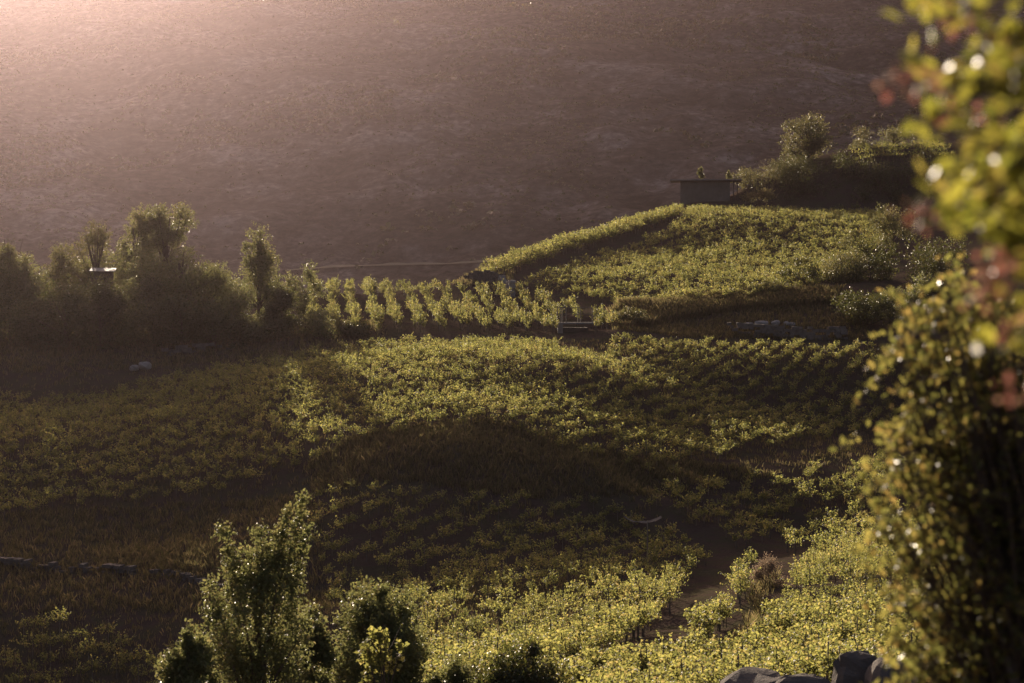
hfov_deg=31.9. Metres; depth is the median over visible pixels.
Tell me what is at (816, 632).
grapevine
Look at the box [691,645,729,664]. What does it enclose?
grapevine
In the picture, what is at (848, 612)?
grapevine
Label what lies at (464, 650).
grapevine
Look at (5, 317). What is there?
hedge bush
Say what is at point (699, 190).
flat roofed hut
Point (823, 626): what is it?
grapevine
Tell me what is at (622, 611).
grapevine
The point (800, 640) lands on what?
grapevine
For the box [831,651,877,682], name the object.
boulder
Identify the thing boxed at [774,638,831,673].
grapevine
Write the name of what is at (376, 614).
domed bush
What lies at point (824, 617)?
grapevine
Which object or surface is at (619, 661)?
grapevine
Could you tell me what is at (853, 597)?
grapevine
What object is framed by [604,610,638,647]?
grapevine
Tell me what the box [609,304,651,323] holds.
hedge bush
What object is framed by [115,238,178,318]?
hedge bush
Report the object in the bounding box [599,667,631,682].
grapevine
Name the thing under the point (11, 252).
broadleaf tree
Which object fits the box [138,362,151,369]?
pale boulder
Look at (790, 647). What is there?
grapevine
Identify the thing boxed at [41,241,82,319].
hedge bush
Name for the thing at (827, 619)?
grapevine
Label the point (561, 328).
railed platform
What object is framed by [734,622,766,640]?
grapevine
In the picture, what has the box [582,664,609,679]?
grapevine
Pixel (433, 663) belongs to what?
grapevine
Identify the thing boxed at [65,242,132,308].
hedge bush
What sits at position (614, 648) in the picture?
grapevine
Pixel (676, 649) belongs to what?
grapevine
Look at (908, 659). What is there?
grapevine
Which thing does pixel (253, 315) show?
hedge bush
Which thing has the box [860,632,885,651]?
grapevine
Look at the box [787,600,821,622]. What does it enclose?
grapevine
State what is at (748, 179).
hedge bush
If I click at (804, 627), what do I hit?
grapevine
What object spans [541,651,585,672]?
grapevine
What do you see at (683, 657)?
grapevine
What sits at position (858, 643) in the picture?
grapevine
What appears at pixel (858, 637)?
grapevine
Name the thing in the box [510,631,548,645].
grapevine
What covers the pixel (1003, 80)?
tree
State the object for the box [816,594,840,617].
grapevine
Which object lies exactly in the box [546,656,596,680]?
grapevine
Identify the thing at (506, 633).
grapevine
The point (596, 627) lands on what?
grapevine
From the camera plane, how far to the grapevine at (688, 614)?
64.73 m
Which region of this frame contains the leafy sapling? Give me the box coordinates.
[353,623,409,682]
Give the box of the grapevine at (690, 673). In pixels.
[666,661,709,682]
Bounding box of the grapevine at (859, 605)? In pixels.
[841,597,877,619]
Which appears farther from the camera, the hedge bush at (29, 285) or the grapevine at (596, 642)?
the hedge bush at (29, 285)
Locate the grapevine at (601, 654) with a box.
[577,642,629,667]
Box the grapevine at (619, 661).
[602,655,638,670]
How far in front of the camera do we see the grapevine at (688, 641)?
59.28 m
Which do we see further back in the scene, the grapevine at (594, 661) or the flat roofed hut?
the flat roofed hut
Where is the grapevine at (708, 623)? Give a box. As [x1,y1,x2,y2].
[679,608,719,638]
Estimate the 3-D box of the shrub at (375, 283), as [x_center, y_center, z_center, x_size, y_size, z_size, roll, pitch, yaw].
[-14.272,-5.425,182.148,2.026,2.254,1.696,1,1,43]
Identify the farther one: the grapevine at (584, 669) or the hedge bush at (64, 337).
the hedge bush at (64, 337)
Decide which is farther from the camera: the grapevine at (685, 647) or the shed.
the shed
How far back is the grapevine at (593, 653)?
60.02 m
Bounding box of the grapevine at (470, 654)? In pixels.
[454,647,488,666]
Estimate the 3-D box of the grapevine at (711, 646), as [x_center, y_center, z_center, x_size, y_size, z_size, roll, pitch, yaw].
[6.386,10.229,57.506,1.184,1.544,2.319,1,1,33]
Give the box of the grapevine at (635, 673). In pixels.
[617,667,643,681]
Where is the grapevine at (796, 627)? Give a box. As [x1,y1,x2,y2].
[787,620,803,641]
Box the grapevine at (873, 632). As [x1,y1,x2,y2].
[869,624,900,646]
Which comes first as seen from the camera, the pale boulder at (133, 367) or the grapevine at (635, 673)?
the grapevine at (635, 673)
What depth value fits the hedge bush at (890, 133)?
257.82 m
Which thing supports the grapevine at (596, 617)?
on the ground at (702, 584)
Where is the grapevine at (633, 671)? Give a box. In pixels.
[586,669,635,682]
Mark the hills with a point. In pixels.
(296, 216)
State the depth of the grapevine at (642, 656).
56.10 m
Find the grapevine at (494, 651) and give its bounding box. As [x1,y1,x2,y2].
[464,646,500,665]
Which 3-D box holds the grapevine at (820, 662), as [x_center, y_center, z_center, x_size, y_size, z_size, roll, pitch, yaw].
[8.035,8.402,45.365,1.278,1.497,1.845,1,1,28]
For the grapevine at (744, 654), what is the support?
on the ground at (702, 584)
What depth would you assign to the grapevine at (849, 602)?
66.38 m
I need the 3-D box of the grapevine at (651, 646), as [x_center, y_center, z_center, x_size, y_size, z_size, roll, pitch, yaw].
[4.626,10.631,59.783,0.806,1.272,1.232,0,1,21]
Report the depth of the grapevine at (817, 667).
47.71 m
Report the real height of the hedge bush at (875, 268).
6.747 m
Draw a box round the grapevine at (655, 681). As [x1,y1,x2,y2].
[640,675,677,682]
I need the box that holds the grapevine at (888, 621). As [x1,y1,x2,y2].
[882,609,905,625]
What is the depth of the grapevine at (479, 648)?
60.64 m
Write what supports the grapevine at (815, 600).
on the ground at (702, 584)
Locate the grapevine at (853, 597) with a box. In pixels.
[845,590,866,603]
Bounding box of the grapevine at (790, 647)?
[753,643,796,661]
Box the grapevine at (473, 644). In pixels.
[448,633,483,654]
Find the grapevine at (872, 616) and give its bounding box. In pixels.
[847,604,892,631]
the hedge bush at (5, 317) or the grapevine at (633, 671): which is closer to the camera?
the grapevine at (633, 671)
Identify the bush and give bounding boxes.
[0,246,49,334]
[0,265,60,334]
[0,290,53,342]
[2,251,63,316]
[6,272,119,352]
[12,277,76,339]
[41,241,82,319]
[56,273,132,350]
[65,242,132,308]
[95,275,154,346]
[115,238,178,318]
[124,273,186,342]
[152,618,229,682]
[170,260,239,313]
[192,278,259,338]
[200,274,237,314]
[222,308,287,344]
[235,273,297,317]
[261,284,299,339]
[280,602,338,682]
[281,259,325,321]
[292,304,337,338]
[324,575,435,682]
[332,319,372,339]
[422,652,476,682]
[458,636,576,682]
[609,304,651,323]
[725,166,765,188]
[739,186,778,205]
[746,277,783,291]
[751,158,801,193]
[768,150,834,201]
[768,254,823,286]
[814,232,871,282]
[823,149,869,187]
[829,249,1023,682]
[829,287,901,326]
[837,234,901,283]
[845,125,874,149]
[851,157,910,205]
[866,202,919,248]
[870,125,915,146]
[881,270,937,312]
[890,149,946,204]
[900,233,972,296]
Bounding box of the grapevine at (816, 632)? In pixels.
[788,623,828,646]
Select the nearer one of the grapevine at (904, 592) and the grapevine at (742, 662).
the grapevine at (742, 662)
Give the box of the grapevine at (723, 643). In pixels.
[696,632,744,656]
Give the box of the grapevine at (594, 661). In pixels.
[567,654,607,682]
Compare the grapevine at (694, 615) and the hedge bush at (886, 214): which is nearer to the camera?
the grapevine at (694, 615)
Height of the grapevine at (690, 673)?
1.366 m
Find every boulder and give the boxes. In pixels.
[129,365,138,370]
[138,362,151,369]
[720,666,780,682]
[775,673,830,682]
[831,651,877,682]
[864,657,913,682]
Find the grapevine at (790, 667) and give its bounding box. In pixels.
[777,657,798,674]
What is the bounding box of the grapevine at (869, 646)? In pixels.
[856,638,885,653]
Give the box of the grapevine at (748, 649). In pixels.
[745,646,768,665]
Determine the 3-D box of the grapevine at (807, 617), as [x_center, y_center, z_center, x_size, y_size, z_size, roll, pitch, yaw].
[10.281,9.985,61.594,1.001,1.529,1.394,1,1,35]
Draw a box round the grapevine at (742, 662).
[713,657,755,682]
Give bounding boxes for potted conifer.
[696,166,704,178]
[726,170,731,178]
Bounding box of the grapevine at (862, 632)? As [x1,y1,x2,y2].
[853,623,884,640]
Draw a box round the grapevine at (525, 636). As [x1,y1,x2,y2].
[513,626,549,642]
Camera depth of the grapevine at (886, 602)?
63.58 m
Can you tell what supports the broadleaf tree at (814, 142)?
on the ground at (702, 584)
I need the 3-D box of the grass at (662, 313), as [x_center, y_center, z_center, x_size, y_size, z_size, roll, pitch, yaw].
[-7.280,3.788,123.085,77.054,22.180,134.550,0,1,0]
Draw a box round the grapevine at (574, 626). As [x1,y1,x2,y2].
[567,622,596,634]
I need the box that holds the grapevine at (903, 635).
[895,627,926,640]
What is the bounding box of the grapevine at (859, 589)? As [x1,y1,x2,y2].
[843,586,877,599]
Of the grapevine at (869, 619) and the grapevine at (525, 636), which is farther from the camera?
the grapevine at (525, 636)
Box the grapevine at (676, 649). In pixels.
[658,646,705,668]
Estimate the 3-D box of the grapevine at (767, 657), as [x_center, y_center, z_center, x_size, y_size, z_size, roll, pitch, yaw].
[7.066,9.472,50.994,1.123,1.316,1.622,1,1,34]
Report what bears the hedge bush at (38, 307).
on the ground at (702, 584)
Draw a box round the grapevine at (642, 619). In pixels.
[616,603,661,640]
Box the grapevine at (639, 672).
[632,660,665,679]
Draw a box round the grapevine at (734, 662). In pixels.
[709,653,759,676]
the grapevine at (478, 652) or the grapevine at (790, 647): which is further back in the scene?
the grapevine at (478, 652)
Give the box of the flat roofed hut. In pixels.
[670,179,741,204]
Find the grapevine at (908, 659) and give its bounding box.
[891,648,923,682]
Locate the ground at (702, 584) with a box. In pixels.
[0,142,1023,682]
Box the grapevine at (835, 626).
[827,617,867,640]
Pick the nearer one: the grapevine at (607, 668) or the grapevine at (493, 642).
the grapevine at (607, 668)
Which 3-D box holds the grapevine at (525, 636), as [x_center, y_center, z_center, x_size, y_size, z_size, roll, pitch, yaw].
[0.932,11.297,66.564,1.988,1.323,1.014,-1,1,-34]
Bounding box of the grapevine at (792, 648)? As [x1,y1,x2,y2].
[787,641,799,662]
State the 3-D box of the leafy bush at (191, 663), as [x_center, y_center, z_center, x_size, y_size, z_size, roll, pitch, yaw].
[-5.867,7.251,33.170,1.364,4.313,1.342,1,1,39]
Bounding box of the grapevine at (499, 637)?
[474,631,513,648]
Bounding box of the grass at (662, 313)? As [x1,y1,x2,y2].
[0,265,897,682]
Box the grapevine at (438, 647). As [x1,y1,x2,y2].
[428,643,446,655]
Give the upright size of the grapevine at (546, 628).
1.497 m
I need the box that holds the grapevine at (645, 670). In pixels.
[641,665,669,679]
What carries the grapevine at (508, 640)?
on the ground at (702, 584)
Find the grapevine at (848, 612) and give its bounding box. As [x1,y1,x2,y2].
[835,604,865,628]
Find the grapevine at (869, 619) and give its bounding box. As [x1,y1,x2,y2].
[859,612,887,637]
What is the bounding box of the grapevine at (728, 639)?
[720,637,744,651]
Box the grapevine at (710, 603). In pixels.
[699,596,722,609]
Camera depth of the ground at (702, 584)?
107.94 m
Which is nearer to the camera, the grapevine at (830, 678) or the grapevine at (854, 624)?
the grapevine at (830, 678)
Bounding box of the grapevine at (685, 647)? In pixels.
[666,638,699,659]
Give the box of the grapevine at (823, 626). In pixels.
[785,619,844,636]
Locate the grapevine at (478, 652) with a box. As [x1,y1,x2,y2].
[452,645,489,659]
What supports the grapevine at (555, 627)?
on the ground at (702, 584)
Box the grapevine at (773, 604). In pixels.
[760,594,783,619]
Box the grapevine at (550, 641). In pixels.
[537,634,564,653]
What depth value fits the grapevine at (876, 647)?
47.68 m
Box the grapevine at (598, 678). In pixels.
[576,669,615,682]
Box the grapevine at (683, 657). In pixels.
[667,649,711,674]
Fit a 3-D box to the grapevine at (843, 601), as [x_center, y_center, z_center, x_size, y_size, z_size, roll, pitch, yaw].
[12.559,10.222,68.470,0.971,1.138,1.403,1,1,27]
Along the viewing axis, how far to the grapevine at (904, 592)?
66.02 m
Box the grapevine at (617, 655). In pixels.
[603,646,651,668]
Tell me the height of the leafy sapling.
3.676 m
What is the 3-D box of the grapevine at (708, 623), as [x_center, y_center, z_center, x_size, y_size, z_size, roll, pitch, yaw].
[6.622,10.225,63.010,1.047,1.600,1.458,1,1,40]
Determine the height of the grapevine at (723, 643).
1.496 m
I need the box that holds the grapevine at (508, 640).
[486,635,516,648]
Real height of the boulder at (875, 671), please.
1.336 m
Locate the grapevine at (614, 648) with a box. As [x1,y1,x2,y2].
[604,638,635,664]
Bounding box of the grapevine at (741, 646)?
[727,639,758,654]
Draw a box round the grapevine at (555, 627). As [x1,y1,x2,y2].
[537,626,565,636]
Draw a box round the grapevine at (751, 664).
[740,659,780,669]
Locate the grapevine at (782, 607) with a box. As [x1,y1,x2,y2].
[776,600,793,615]
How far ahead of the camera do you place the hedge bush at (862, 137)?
257.88 m
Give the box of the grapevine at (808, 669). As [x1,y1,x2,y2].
[779,643,829,673]
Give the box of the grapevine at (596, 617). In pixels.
[588,606,620,624]
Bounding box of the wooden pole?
[647,521,647,558]
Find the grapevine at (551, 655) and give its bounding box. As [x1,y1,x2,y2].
[535,642,564,666]
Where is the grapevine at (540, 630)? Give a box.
[508,624,544,638]
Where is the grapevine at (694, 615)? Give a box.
[685,604,712,627]
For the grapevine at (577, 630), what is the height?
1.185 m
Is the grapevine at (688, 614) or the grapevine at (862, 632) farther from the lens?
the grapevine at (688, 614)
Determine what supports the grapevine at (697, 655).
on the ground at (702, 584)
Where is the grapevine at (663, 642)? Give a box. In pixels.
[650,630,681,665]
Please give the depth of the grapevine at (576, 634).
63.82 m
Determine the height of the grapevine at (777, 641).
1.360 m
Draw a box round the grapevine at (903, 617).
[891,611,914,624]
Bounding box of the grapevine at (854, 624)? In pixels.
[835,614,874,640]
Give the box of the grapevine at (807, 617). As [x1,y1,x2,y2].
[792,612,828,632]
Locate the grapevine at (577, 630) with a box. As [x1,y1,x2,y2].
[560,624,588,644]
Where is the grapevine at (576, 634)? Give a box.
[568,627,592,645]
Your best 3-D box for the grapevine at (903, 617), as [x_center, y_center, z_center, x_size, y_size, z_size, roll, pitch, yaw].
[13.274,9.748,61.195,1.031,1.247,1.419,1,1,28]
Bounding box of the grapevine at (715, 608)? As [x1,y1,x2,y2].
[695,599,723,613]
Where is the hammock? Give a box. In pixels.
[624,516,661,523]
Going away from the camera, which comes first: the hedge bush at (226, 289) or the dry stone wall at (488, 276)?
the hedge bush at (226, 289)
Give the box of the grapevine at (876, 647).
[874,641,892,657]
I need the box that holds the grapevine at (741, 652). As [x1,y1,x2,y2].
[727,648,769,661]
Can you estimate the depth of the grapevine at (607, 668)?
53.03 m
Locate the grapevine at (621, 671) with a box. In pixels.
[604,667,652,682]
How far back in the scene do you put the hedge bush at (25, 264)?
151.24 m
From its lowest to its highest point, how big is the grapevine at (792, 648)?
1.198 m
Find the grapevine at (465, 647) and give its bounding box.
[431,638,474,660]
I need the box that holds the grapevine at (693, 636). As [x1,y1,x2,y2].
[682,627,726,657]
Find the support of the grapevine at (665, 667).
on the ground at (702, 584)
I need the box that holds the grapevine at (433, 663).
[422,658,444,673]
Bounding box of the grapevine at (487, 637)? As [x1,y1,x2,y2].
[476,627,517,651]
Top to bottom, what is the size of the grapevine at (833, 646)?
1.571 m
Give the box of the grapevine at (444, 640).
[427,630,457,650]
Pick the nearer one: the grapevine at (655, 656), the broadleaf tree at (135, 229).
the grapevine at (655, 656)
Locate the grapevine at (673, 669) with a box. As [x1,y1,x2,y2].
[662,656,703,681]
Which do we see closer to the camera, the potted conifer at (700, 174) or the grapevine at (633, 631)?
the grapevine at (633, 631)
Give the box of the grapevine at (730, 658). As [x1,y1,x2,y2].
[715,649,754,670]
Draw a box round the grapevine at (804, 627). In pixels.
[792,620,822,639]
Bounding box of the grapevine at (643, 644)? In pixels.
[615,636,668,660]
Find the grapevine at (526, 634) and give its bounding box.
[513,626,544,644]
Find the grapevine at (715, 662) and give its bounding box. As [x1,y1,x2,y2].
[690,652,729,668]
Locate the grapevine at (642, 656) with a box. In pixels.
[629,643,666,678]
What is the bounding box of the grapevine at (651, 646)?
[636,640,659,654]
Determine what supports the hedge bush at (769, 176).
on the ground at (702, 584)
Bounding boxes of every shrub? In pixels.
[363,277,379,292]
[750,551,791,588]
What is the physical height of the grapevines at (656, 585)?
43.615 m
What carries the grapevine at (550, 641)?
on the ground at (702, 584)
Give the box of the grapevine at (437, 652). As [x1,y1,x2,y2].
[432,643,465,664]
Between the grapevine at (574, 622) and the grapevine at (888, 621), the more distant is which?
the grapevine at (574, 622)
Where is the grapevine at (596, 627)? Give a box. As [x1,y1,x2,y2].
[583,623,610,655]
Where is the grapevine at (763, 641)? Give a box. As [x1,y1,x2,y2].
[741,629,772,652]
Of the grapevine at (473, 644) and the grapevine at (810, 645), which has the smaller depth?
the grapevine at (810, 645)
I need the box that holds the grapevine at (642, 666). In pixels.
[609,646,658,676]
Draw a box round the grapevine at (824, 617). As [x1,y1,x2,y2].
[810,605,836,628]
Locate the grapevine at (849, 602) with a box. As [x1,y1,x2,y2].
[838,594,862,608]
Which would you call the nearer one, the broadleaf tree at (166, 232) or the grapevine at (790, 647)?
the grapevine at (790, 647)
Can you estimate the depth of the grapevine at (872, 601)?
64.64 m
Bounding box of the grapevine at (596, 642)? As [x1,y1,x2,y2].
[577,635,604,655]
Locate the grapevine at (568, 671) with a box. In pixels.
[545,652,583,679]
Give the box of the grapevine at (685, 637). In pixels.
[676,628,707,645]
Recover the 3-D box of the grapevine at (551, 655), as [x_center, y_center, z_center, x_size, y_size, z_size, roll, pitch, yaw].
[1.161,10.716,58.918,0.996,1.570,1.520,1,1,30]
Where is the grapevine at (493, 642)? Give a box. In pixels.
[468,631,515,653]
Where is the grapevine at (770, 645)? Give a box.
[757,644,791,658]
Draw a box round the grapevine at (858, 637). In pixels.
[834,628,875,650]
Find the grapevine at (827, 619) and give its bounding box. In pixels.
[816,606,839,631]
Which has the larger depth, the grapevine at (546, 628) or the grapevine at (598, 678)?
the grapevine at (546, 628)
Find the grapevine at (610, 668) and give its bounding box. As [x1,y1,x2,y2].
[582,659,627,679]
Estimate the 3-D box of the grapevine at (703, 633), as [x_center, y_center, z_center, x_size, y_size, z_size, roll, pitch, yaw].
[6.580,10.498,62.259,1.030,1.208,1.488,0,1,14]
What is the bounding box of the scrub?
[0,0,1023,294]
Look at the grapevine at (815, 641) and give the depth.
52.35 m
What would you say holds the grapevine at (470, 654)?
on the ground at (702, 584)
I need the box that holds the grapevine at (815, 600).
[790,593,827,608]
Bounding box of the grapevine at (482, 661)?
[467,646,494,682]
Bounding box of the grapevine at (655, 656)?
[647,647,678,668]
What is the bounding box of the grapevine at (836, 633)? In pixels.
[819,628,847,645]
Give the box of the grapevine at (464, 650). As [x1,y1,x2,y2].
[440,644,476,662]
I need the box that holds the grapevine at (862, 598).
[853,594,871,615]
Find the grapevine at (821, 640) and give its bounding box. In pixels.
[806,631,834,648]
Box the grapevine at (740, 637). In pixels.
[724,631,754,648]
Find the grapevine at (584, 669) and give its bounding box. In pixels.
[576,660,592,678]
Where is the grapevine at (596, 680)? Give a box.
[573,674,606,682]
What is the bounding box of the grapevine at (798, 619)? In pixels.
[780,613,806,642]
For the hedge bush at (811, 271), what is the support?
on the ground at (702, 584)
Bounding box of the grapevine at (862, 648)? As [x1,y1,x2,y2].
[841,635,877,654]
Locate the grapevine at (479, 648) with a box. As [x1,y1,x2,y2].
[468,641,528,660]
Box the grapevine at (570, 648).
[553,637,588,659]
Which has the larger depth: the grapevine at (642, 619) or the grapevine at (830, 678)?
the grapevine at (642, 619)
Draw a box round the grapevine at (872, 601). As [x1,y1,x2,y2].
[856,596,884,612]
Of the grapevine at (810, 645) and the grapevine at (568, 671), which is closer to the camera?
the grapevine at (810, 645)
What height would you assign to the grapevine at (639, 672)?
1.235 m
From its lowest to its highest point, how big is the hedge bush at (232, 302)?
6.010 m
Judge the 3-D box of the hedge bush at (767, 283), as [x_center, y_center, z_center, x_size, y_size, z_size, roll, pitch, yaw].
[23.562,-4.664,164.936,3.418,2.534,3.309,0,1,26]
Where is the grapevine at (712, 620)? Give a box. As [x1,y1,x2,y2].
[708,615,721,639]
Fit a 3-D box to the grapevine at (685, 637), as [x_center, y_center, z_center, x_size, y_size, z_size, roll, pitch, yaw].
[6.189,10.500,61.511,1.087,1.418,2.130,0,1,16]
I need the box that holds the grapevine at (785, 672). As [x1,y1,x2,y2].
[761,656,799,675]
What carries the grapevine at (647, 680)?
on the ground at (702, 584)
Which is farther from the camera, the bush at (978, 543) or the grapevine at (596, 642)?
the grapevine at (596, 642)
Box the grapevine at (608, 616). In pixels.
[579,605,620,646]
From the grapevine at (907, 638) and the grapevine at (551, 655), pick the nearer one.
the grapevine at (907, 638)
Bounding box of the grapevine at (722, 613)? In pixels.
[699,597,741,631]
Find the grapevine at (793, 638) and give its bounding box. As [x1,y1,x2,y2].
[772,629,802,648]
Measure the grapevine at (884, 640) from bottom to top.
1.711 m
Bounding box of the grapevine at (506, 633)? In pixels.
[482,629,517,642]
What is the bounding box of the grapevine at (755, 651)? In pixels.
[735,643,780,659]
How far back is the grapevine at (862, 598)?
66.83 m
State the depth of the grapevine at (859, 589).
69.10 m
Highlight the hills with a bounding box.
[0,0,1023,299]
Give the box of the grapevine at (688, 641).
[665,636,701,662]
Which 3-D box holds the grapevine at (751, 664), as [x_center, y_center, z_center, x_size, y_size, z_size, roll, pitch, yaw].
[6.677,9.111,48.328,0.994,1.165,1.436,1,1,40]
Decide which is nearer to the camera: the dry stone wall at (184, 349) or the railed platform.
the dry stone wall at (184, 349)
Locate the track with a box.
[286,260,487,270]
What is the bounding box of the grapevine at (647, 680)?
[609,671,671,682]
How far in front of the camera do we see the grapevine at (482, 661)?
56.84 m
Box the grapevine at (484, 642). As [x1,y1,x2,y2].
[482,640,503,650]
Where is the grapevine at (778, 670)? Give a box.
[766,664,783,675]
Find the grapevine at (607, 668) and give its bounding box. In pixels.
[591,660,640,680]
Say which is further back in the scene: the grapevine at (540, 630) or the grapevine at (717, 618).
the grapevine at (540, 630)
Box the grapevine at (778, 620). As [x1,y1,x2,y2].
[764,607,794,634]
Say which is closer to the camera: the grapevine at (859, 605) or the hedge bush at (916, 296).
the grapevine at (859, 605)
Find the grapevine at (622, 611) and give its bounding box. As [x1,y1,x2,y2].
[589,600,628,624]
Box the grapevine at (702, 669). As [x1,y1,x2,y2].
[674,662,719,680]
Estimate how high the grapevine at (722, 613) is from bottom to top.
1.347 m
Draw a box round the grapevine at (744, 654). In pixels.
[711,649,760,675]
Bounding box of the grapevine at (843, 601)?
[831,595,851,611]
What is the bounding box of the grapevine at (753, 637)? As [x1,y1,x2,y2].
[723,625,776,647]
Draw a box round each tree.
[0,239,29,331]
[60,218,128,301]
[115,203,158,308]
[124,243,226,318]
[135,201,200,270]
[195,488,322,682]
[234,220,288,316]
[776,112,832,164]
[875,0,1023,406]
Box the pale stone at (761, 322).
[754,321,767,324]
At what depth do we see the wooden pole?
91.16 m
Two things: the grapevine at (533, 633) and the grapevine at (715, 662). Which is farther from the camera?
the grapevine at (533, 633)
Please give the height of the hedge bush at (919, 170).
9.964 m
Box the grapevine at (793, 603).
[786,595,809,608]
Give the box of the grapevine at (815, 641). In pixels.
[783,639,832,673]
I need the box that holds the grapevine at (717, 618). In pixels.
[707,609,724,637]
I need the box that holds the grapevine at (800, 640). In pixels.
[774,629,831,653]
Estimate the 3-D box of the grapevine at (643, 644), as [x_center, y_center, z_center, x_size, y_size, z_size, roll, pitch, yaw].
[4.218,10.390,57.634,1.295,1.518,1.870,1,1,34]
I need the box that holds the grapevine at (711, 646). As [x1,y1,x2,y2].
[693,638,732,659]
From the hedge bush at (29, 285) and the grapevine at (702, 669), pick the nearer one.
the grapevine at (702, 669)
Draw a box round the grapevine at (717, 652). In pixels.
[702,643,740,668]
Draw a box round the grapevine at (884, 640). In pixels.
[853,622,905,648]
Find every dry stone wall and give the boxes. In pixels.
[0,557,224,587]
[161,342,229,355]
[459,270,507,286]
[498,275,515,297]
[727,322,847,339]
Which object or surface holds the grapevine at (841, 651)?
on the ground at (702, 584)
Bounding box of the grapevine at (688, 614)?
[683,600,714,624]
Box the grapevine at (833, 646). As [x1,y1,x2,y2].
[826,638,858,657]
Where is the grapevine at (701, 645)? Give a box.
[689,639,711,654]
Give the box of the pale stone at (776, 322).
[771,320,779,325]
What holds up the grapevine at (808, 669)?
on the ground at (702, 584)
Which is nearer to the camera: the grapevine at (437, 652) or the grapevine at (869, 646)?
the grapevine at (869, 646)
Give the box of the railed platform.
[556,307,593,332]
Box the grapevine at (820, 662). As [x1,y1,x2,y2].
[799,638,851,679]
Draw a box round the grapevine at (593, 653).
[575,645,600,676]
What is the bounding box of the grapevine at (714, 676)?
[694,661,732,682]
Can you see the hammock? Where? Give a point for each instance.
(655, 519)
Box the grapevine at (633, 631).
[616,601,646,638]
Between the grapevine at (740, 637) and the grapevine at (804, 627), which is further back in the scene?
the grapevine at (740, 637)
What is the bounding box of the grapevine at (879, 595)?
[852,586,895,611]
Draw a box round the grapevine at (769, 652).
[743,636,797,670]
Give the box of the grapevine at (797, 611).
[778,600,821,623]
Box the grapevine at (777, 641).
[762,635,791,654]
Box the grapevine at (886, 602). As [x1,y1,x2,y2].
[883,594,922,613]
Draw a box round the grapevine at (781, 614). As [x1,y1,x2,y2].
[765,606,803,620]
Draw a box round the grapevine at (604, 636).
[585,623,629,648]
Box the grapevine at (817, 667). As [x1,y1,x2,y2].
[812,655,836,677]
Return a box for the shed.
[89,268,116,331]
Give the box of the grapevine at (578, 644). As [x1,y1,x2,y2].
[564,636,592,655]
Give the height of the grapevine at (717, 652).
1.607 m
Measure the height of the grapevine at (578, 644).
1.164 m
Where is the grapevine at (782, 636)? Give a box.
[760,623,792,644]
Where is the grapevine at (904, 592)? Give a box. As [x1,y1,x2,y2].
[895,588,915,601]
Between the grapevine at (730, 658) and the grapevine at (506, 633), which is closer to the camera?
the grapevine at (730, 658)
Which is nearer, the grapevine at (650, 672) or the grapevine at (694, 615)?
the grapevine at (650, 672)
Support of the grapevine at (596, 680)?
on the ground at (702, 584)
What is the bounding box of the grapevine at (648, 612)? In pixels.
[618,599,658,636]
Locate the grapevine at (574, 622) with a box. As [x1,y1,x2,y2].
[570,617,605,647]
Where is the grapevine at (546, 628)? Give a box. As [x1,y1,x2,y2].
[536,617,568,636]
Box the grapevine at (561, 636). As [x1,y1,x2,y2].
[543,624,574,662]
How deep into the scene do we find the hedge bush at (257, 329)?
144.89 m
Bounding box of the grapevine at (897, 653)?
[865,640,915,660]
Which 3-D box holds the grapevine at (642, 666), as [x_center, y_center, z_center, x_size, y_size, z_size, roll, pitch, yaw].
[3.921,10.287,55.241,1.300,1.524,1.878,1,1,38]
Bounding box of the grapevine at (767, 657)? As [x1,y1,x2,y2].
[740,651,785,667]
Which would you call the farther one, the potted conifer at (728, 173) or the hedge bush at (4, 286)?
the potted conifer at (728, 173)
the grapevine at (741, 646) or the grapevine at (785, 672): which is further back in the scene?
the grapevine at (741, 646)
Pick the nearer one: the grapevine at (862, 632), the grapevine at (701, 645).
the grapevine at (862, 632)
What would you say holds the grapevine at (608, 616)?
on the ground at (702, 584)
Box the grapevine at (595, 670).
[581,663,613,677]
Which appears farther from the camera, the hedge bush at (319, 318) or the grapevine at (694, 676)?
the hedge bush at (319, 318)
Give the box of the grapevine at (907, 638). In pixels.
[880,629,929,648]
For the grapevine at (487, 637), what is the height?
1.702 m
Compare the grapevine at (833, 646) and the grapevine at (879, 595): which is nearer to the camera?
the grapevine at (833, 646)
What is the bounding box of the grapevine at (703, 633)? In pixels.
[687,625,718,642]
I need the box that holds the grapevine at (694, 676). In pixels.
[671,667,712,682]
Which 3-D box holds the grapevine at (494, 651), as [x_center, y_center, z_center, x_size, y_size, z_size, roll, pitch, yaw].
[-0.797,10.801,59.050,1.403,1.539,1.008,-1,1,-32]
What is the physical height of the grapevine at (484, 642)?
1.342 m
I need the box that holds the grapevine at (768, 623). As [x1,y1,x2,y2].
[749,615,786,638]
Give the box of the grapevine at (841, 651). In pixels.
[819,641,854,660]
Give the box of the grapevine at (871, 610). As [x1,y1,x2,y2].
[859,607,882,638]
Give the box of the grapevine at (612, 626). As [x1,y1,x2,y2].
[603,624,628,646]
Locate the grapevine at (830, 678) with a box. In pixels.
[815,654,839,681]
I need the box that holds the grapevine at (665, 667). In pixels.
[634,657,680,680]
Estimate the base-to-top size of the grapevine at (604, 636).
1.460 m
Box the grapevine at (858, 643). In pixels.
[832,633,872,653]
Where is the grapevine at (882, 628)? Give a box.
[878,621,891,631]
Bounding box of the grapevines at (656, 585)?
[0,139,980,682]
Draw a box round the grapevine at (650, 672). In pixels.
[629,663,671,682]
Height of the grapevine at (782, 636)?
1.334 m
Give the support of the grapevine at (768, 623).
on the ground at (702, 584)
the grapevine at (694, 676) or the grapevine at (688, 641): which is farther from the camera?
the grapevine at (688, 641)
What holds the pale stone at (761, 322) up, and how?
on the ground at (702, 584)
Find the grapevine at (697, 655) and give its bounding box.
[678,654,714,675]
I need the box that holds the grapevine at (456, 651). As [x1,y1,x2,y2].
[439,644,487,664]

